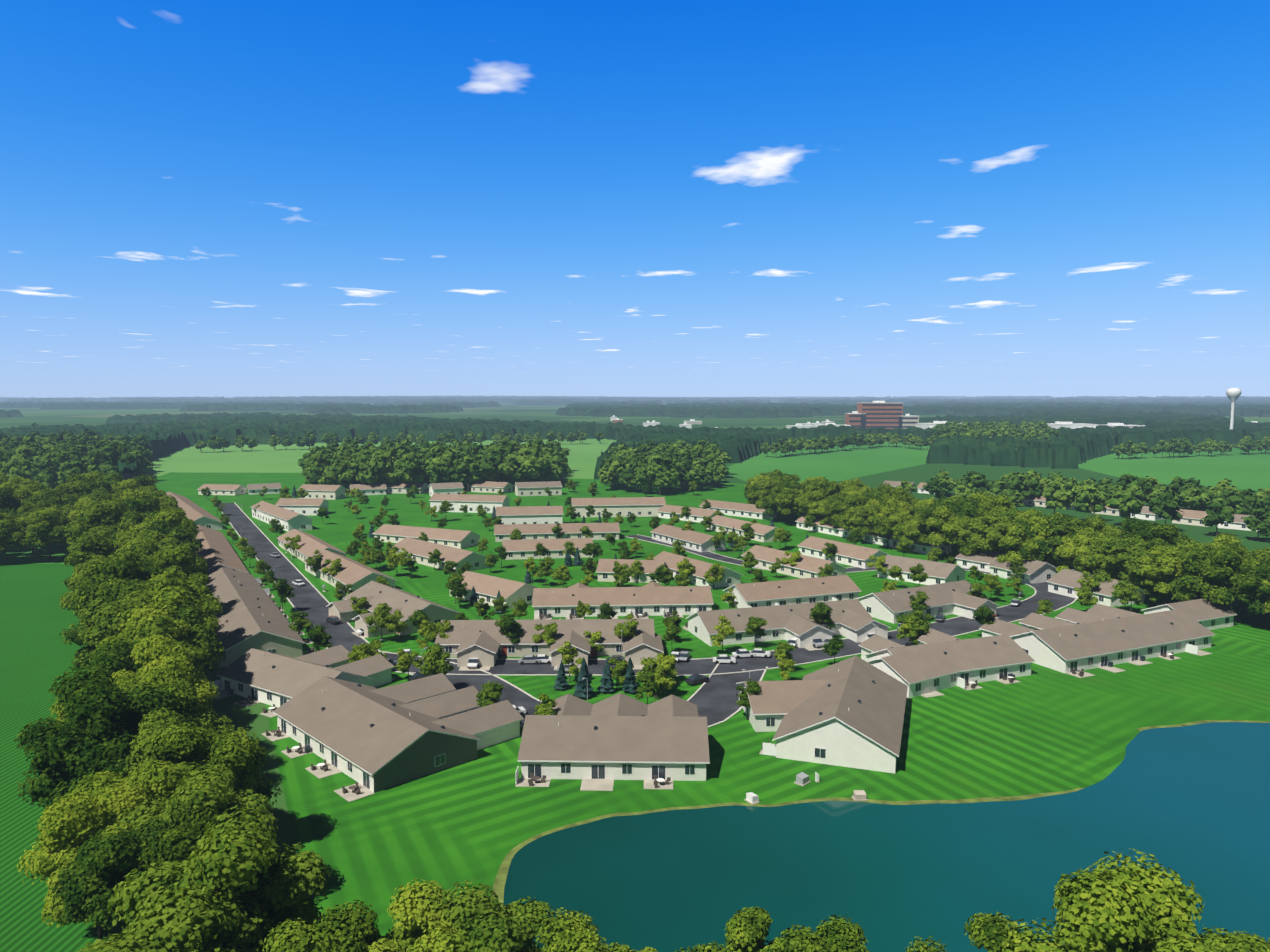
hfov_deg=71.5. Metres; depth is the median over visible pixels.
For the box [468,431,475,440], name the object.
tree
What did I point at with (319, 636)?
street tree
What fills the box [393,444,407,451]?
windbreak tree
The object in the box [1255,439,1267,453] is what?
tree
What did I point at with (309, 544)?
house
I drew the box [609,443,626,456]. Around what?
tree
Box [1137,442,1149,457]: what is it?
tree
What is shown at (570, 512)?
yard tree
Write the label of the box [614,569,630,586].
yard tree
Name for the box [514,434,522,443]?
tree
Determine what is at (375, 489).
house
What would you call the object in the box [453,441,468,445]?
windbreak tree
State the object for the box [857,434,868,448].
tree
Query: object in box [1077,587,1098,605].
yard tree
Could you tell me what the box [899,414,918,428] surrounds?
hospital wing
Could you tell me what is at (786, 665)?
yard tree
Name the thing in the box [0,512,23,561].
farm tree
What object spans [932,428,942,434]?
tree tower clump
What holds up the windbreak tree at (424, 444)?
on the lawn at (1037, 730)
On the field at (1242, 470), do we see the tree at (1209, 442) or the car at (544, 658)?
the tree at (1209, 442)
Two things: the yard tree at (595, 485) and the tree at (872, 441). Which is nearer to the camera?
the yard tree at (595, 485)
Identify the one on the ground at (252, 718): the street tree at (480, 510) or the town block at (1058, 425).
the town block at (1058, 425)
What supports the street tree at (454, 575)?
on the lawn at (1037, 730)
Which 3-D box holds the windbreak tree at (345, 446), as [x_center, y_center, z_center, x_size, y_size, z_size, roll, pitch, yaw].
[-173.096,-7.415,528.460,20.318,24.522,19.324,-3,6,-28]
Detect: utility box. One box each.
[744,792,760,804]
[794,772,810,785]
[815,772,819,781]
[851,790,867,800]
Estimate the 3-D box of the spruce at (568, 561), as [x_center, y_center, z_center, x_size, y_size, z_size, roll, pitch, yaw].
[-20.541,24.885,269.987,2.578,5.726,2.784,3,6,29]
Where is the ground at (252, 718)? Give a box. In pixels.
[0,402,1269,936]
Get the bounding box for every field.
[0,482,69,563]
[0,563,107,951]
[145,439,615,478]
[725,442,929,482]
[1078,448,1269,490]
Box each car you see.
[270,552,279,557]
[292,579,304,585]
[326,616,340,624]
[356,628,363,635]
[388,658,397,665]
[409,672,432,680]
[467,658,478,667]
[512,705,526,715]
[518,655,540,664]
[533,654,550,663]
[557,664,580,670]
[606,655,624,663]
[671,652,679,661]
[679,651,689,661]
[685,674,708,685]
[713,654,735,663]
[732,649,755,658]
[751,648,770,657]
[787,638,796,647]
[812,638,824,646]
[935,613,944,621]
[1010,599,1020,606]
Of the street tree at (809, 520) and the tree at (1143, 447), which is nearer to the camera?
the street tree at (809, 520)
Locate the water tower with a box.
[1226,388,1241,428]
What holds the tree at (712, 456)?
on the ground at (252, 718)
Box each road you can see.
[383,568,1075,674]
[627,535,876,571]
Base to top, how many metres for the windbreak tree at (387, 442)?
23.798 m
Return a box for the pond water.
[504,722,1269,951]
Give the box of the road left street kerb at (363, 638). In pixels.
[222,502,382,653]
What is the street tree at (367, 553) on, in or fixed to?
on the lawn at (1037, 730)
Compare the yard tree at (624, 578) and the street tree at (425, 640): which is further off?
the yard tree at (624, 578)
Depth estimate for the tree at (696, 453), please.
532.49 m
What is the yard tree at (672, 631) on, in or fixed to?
on the lawn at (1037, 730)
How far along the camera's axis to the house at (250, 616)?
185.89 m
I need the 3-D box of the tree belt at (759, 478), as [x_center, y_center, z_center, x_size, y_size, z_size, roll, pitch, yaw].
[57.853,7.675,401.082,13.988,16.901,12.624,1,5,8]
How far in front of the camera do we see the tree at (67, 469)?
459.18 m
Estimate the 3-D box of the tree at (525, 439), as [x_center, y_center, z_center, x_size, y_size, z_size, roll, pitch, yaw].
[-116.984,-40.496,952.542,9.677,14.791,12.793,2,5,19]
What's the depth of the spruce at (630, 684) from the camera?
153.81 m
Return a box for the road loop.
[409,663,765,725]
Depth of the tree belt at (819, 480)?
377.32 m
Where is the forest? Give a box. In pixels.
[0,396,1269,478]
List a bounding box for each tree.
[0,433,10,439]
[0,437,11,444]
[0,451,21,464]
[0,461,9,473]
[0,461,23,480]
[0,473,9,484]
[0,482,37,493]
[0,487,22,514]
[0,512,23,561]
[0,518,26,563]
[2,439,20,446]
[2,444,13,452]
[3,451,12,458]
[7,476,40,487]
[8,465,35,480]
[11,442,39,459]
[11,443,24,454]
[12,436,42,447]
[13,486,39,502]
[13,509,39,554]
[16,459,40,472]
[16,488,76,514]
[16,497,57,547]
[18,510,70,560]
[21,507,46,549]
[24,484,47,491]
[26,525,67,557]
[27,505,75,551]
[30,431,44,437]
[30,452,58,470]
[32,466,56,487]
[37,462,57,472]
[39,437,58,445]
[39,450,58,476]
[43,447,58,451]
[43,471,62,488]
[52,450,80,471]
[52,488,79,503]
[53,435,66,444]
[54,447,69,451]
[55,473,85,494]
[56,461,85,484]
[58,450,81,464]
[58,503,77,508]
[60,459,91,476]
[61,504,73,544]
[63,431,75,440]
[67,440,77,445]
[75,442,93,451]
[77,464,106,474]
[78,436,89,443]
[82,448,103,465]
[85,429,97,435]
[94,442,106,452]
[98,466,107,473]
[99,443,136,474]
[100,460,116,472]
[104,435,115,441]
[106,465,123,479]
[120,440,132,447]
[121,446,128,475]
[123,438,133,446]
[129,450,154,472]
[131,455,144,477]
[133,435,151,450]
[134,448,152,460]
[194,439,206,452]
[201,487,211,498]
[206,434,221,446]
[209,439,220,448]
[210,496,224,515]
[218,513,229,525]
[221,437,229,447]
[226,528,237,543]
[234,434,249,450]
[235,537,248,553]
[241,544,256,567]
[247,437,259,446]
[253,558,271,577]
[259,486,267,496]
[259,570,276,585]
[262,918,340,951]
[268,435,280,449]
[269,438,280,446]
[269,518,284,533]
[272,578,294,612]
[279,486,289,495]
[282,435,293,449]
[283,535,300,557]
[288,610,313,638]
[293,435,305,446]
[296,438,303,446]
[296,488,308,497]
[297,451,310,466]
[302,431,316,448]
[302,452,328,474]
[303,446,321,464]
[305,439,315,446]
[305,465,312,479]
[305,466,320,483]
[305,550,323,578]
[307,624,332,651]
[309,466,329,484]
[312,900,380,951]
[315,449,333,454]
[316,506,329,522]
[318,454,332,466]
[318,458,339,470]
[318,462,338,484]
[321,432,330,444]
[321,558,341,575]
[322,447,335,453]
[322,463,353,486]
[326,434,340,443]
[326,442,338,447]
[329,432,339,442]
[333,451,349,459]
[334,582,354,599]
[337,444,355,452]
[339,457,350,488]
[339,461,357,492]
[341,436,350,443]
[342,439,359,444]
[343,500,352,510]
[344,449,352,486]
[345,460,361,491]
[345,488,355,499]
[345,540,361,555]
[347,644,367,662]
[349,452,382,483]
[349,596,368,613]
[351,446,371,460]
[351,504,361,518]
[352,527,367,548]
[354,435,365,443]
[354,488,363,500]
[355,433,366,443]
[355,524,364,531]
[357,541,373,565]
[358,638,387,659]
[360,494,369,503]
[362,878,475,951]
[363,441,380,448]
[363,452,391,483]
[364,603,391,641]
[366,432,379,441]
[367,435,377,443]
[368,447,377,483]
[368,549,382,569]
[369,515,382,527]
[370,536,384,550]
[372,447,397,482]
[376,576,390,585]
[378,440,393,448]
[378,506,387,521]
[379,552,386,562]
[380,435,390,443]
[380,497,389,509]
[384,450,402,481]
[384,542,398,555]
[384,609,407,641]
[386,549,403,569]
[387,513,399,524]
[390,452,424,486]
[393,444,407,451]
[395,477,413,481]
[395,648,422,680]
[396,434,404,441]
[400,553,418,578]
[401,439,411,446]
[401,472,428,482]
[401,548,408,569]
[405,433,414,443]
[405,488,415,503]
[408,609,430,636]
[411,444,418,450]
[411,485,420,493]
[414,433,425,444]
[415,446,428,453]
[415,451,428,481]
[416,619,438,648]
[417,441,434,449]
[418,499,426,509]
[418,532,428,540]
[418,643,453,675]
[419,454,431,489]
[422,444,460,482]
[423,452,446,476]
[424,448,432,454]
[424,506,438,520]
[425,619,450,638]
[428,549,441,569]
[431,440,446,447]
[436,433,448,442]
[437,518,447,527]
[438,500,452,513]
[438,879,556,951]
[439,459,466,482]
[442,430,456,441]
[442,560,458,574]
[445,439,458,446]
[445,572,465,603]
[448,455,482,491]
[448,578,468,607]
[451,453,467,476]
[452,447,462,454]
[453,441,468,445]
[453,613,468,619]
[457,562,472,574]
[459,450,476,486]
[459,505,467,512]
[461,445,470,450]
[462,434,471,442]
[462,457,479,483]
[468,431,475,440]
[470,443,483,453]
[473,597,494,619]
[475,504,487,522]
[476,432,485,442]
[476,452,483,457]
[476,680,506,707]
[477,538,488,551]
[478,450,513,481]
[478,456,495,481]
[481,444,496,455]
[483,516,493,530]
[483,554,497,572]
[488,516,501,525]
[491,433,501,442]
[492,596,508,617]
[494,441,514,456]
[494,545,507,567]
[494,613,523,643]
[496,437,510,444]
[499,452,520,487]
[499,453,527,482]
[503,432,513,441]
[509,528,522,539]
[511,442,521,450]
[511,598,529,616]
[513,496,521,505]
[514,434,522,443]
[516,443,550,481]
[517,455,543,481]
[522,434,532,441]
[522,908,632,951]
[523,432,530,441]
[524,556,539,582]
[525,442,545,456]
[531,432,541,441]
[531,438,545,445]
[531,622,558,646]
[534,543,548,561]
[534,693,557,714]
[536,556,554,585]
[537,468,551,481]
[541,446,555,456]
[545,431,555,440]
[545,487,551,495]
[546,440,562,451]
[547,456,570,480]
[550,564,572,587]
[551,450,568,480]
[551,523,563,536]
[553,441,570,455]
[556,432,565,440]
[557,641,582,682]
[562,541,579,555]
[564,496,571,506]
[565,433,575,441]
[565,479,574,488]
[565,506,575,516]
[570,512,580,521]
[575,430,587,439]
[576,601,593,618]
[578,432,587,443]
[579,526,592,537]
[580,570,593,585]
[581,558,596,574]
[582,542,595,555]
[583,631,603,650]
[585,504,595,517]
[587,485,596,497]
[588,482,596,490]
[592,544,602,557]
[594,431,604,443]
[597,601,617,618]
[598,456,627,489]
[600,456,624,487]
[602,452,614,461]
[602,462,619,487]
[602,508,612,522]
[604,533,616,544]
[608,657,627,688]
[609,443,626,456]
[612,561,631,580]
[613,513,623,523]
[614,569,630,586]
[614,613,638,638]
[617,468,635,491]
[617,541,628,553]
[618,450,628,456]
[619,548,633,558]
[623,452,635,462]
[623,457,644,490]
[626,453,648,490]
[626,466,649,491]
[626,513,636,522]
[626,560,643,582]
[628,448,645,454]
[629,541,642,557]
[631,947,656,951]
[632,537,639,550]
[634,465,652,493]
[635,443,647,453]
[635,670,658,704]
[636,656,675,698]
[641,453,671,493]
[642,484,650,496]
[643,660,668,698]
[645,553,654,559]
[646,440,655,446]
[647,451,658,456]
[647,463,668,494]
[648,565,667,582]
[649,516,662,527]
[652,442,665,448]
[654,564,672,585]
[655,653,676,676]
[661,455,682,493]
[662,567,673,585]
[662,610,681,641]
[662,623,682,642]
[665,447,677,455]
[667,512,679,525]
[670,442,687,449]
[671,451,680,456]
[671,470,685,490]
[672,540,687,556]
[674,571,691,585]
[674,942,720,951]
[675,439,689,446]
[676,558,694,579]
[678,449,704,485]
[679,462,690,489]
[679,506,691,517]
[682,459,692,488]
[682,520,693,530]
[682,564,694,575]
[684,466,702,490]
[689,443,707,452]
[689,481,698,494]
[691,450,702,459]
[692,460,704,470]
[695,451,708,457]
[695,465,711,489]
[696,439,709,445]
[698,906,826,951]
[701,500,710,508]
[701,516,712,531]
[703,453,720,482]
[703,458,713,485]
[704,563,724,588]
[705,464,724,487]
[707,445,726,463]
[707,447,727,464]
[710,615,735,652]
[711,461,729,485]
[711,527,726,551]
[713,510,721,515]
[717,448,731,462]
[721,588,737,608]
[725,531,738,551]
[731,534,747,551]
[736,679,760,719]
[740,522,754,545]
[742,551,758,573]
[744,532,754,544]
[744,616,767,647]
[751,568,768,582]
[760,442,771,453]
[769,558,782,577]
[770,442,782,452]
[772,527,786,541]
[774,642,795,670]
[776,653,795,679]
[778,438,789,455]
[780,443,788,452]
[781,531,792,547]
[781,550,801,565]
[787,438,795,455]
[794,438,804,454]
[797,437,806,449]
[803,515,815,527]
[804,439,816,453]
[809,602,835,627]
[812,438,821,453]
[814,915,869,951]
[818,563,833,576]
[819,437,828,449]
[821,542,837,559]
[822,638,845,663]
[828,435,834,451]
[834,436,844,450]
[836,433,850,450]
[846,530,861,544]
[847,431,857,448]
[848,528,864,544]
[855,433,863,448]
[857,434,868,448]
[865,433,873,447]
[866,555,887,577]
[867,437,874,447]
[871,433,878,442]
[880,580,897,591]
[884,432,891,441]
[888,565,904,586]
[889,435,895,446]
[894,434,900,446]
[895,612,920,645]
[896,537,913,553]
[898,619,917,645]
[900,436,908,447]
[900,623,920,642]
[905,936,948,951]
[906,434,916,444]
[908,590,929,610]
[909,563,929,585]
[910,610,931,634]
[913,436,924,449]
[925,435,934,444]
[926,547,943,561]
[944,556,956,563]
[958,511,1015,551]
[964,912,1039,951]
[966,582,986,598]
[967,565,985,579]
[972,606,994,624]
[982,573,1002,593]
[993,574,1003,591]
[1000,848,1215,951]
[1005,577,1023,591]
[1009,560,1027,579]
[1035,599,1053,615]
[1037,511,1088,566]
[1074,571,1100,594]
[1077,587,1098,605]
[1110,445,1120,458]
[1111,579,1135,609]
[1114,443,1130,458]
[1120,583,1143,611]
[1122,440,1136,458]
[1128,444,1140,458]
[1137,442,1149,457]
[1142,580,1168,605]
[1148,445,1156,453]
[1155,439,1171,457]
[1168,438,1185,456]
[1176,441,1188,452]
[1182,437,1192,456]
[1187,443,1196,456]
[1194,445,1201,455]
[1194,927,1269,951]
[1198,437,1215,455]
[1206,440,1219,455]
[1217,441,1226,454]
[1220,441,1233,451]
[1235,441,1249,451]
[1239,435,1255,453]
[1240,439,1257,454]
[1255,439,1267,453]
[1259,439,1269,453]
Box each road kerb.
[382,570,1077,675]
[405,660,767,727]
[624,534,875,572]
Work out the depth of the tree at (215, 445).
825.59 m
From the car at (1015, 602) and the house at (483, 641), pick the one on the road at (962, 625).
the car at (1015, 602)
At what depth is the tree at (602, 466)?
498.94 m
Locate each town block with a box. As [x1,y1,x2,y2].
[812,423,850,426]
[916,421,946,428]
[1047,422,1096,428]
[1097,423,1145,427]
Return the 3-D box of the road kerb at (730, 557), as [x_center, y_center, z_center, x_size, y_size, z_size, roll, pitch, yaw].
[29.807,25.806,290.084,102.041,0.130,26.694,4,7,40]
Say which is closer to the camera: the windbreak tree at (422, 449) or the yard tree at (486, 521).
the yard tree at (486, 521)
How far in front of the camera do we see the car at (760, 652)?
175.02 m
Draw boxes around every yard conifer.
[291,486,297,497]
[368,524,373,536]
[491,506,496,517]
[524,568,532,582]
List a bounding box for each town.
[613,418,622,422]
[643,421,652,426]
[649,420,659,425]
[679,422,691,427]
[684,419,701,423]
[786,423,811,427]
[821,420,833,424]
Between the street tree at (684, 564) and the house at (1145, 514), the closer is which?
the street tree at (684, 564)
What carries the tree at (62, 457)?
on the ground at (252, 718)
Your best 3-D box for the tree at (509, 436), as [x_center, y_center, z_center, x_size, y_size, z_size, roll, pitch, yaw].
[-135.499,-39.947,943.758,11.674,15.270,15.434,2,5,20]
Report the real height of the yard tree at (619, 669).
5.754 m
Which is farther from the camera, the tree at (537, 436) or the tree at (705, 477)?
the tree at (537, 436)
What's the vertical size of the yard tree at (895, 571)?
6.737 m
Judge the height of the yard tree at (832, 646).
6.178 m
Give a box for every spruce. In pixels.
[469,586,477,604]
[494,590,502,612]
[553,660,568,689]
[564,549,572,564]
[573,547,582,565]
[573,657,593,697]
[597,660,615,692]
[622,657,637,692]
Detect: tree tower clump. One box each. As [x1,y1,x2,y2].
[930,425,942,430]
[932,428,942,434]
[938,428,955,436]
[943,421,952,427]
[948,424,958,429]
[962,423,978,431]
[962,429,979,438]
[983,428,994,437]
[994,425,1005,430]
[1020,422,1027,428]
[1022,432,1031,439]
[1024,427,1039,433]
[1030,430,1048,438]
[1042,430,1050,436]
[1043,428,1056,435]
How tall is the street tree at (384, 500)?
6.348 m
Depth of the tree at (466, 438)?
927.32 m
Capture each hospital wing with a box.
[845,411,865,428]
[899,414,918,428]
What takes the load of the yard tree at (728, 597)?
on the lawn at (1037, 730)
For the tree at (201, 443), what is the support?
on the field at (582, 459)
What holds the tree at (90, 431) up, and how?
on the ground at (252, 718)
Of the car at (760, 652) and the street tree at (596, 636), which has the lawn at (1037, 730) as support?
the street tree at (596, 636)
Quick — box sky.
[0,0,1269,397]
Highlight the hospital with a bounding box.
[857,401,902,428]
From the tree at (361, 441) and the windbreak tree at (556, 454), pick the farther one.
the tree at (361, 441)
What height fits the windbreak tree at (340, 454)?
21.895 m
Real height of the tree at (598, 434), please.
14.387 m
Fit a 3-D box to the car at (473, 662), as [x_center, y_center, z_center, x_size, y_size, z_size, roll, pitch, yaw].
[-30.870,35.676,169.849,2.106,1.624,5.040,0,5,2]
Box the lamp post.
[582,678,587,701]
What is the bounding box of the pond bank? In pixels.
[492,720,1269,909]
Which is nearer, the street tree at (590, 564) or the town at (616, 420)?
the street tree at (590, 564)
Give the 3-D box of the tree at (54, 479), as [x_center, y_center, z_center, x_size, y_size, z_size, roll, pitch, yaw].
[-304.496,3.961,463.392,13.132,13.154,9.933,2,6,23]
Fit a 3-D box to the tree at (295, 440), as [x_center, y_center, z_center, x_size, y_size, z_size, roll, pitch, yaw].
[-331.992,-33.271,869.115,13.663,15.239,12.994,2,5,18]
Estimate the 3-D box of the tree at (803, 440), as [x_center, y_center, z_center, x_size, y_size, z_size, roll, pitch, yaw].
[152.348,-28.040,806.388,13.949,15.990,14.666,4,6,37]
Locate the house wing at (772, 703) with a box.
[736,679,831,731]
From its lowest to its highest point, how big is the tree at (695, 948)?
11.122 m
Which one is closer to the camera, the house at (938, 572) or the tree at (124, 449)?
the house at (938, 572)
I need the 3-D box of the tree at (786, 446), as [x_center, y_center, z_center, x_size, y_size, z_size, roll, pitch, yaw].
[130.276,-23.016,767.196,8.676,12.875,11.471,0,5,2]
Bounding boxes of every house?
[167,492,222,529]
[195,525,248,572]
[197,484,246,494]
[206,564,314,667]
[210,645,394,717]
[247,483,280,494]
[251,501,312,531]
[262,673,523,801]
[275,498,329,514]
[277,529,345,560]
[298,484,345,499]
[303,549,395,593]
[325,581,459,637]
[349,483,386,495]
[373,524,480,548]
[386,482,428,493]
[392,537,489,572]
[429,482,463,496]
[429,494,510,512]
[435,619,663,670]
[449,571,537,609]
[470,481,512,492]
[494,522,619,541]
[496,506,563,523]
[502,538,592,559]
[514,481,562,495]
[515,693,709,790]
[532,582,713,619]
[571,497,665,517]
[596,559,666,582]
[650,524,726,551]
[652,551,742,588]
[657,505,724,522]
[682,599,890,650]
[699,500,775,518]
[706,515,778,541]
[723,575,861,607]
[741,545,847,578]
[759,656,907,772]
[795,514,863,537]
[797,536,888,568]
[856,580,998,623]
[858,628,1034,697]
[864,532,952,553]
[866,646,959,697]
[875,555,966,584]
[883,481,915,487]
[917,483,934,493]
[955,549,1004,572]
[979,604,1214,677]
[988,554,1056,583]
[1020,495,1049,506]
[1046,569,1144,606]
[1092,504,1119,515]
[1131,506,1163,520]
[1141,598,1236,629]
[1172,509,1214,526]
[1218,514,1252,530]
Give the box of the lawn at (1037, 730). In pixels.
[153,472,1269,938]
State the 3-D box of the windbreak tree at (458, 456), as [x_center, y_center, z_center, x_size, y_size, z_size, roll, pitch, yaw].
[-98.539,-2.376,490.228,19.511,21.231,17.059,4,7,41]
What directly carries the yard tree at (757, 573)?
on the lawn at (1037, 730)
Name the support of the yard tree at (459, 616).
on the lawn at (1037, 730)
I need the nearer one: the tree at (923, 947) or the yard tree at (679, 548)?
the tree at (923, 947)

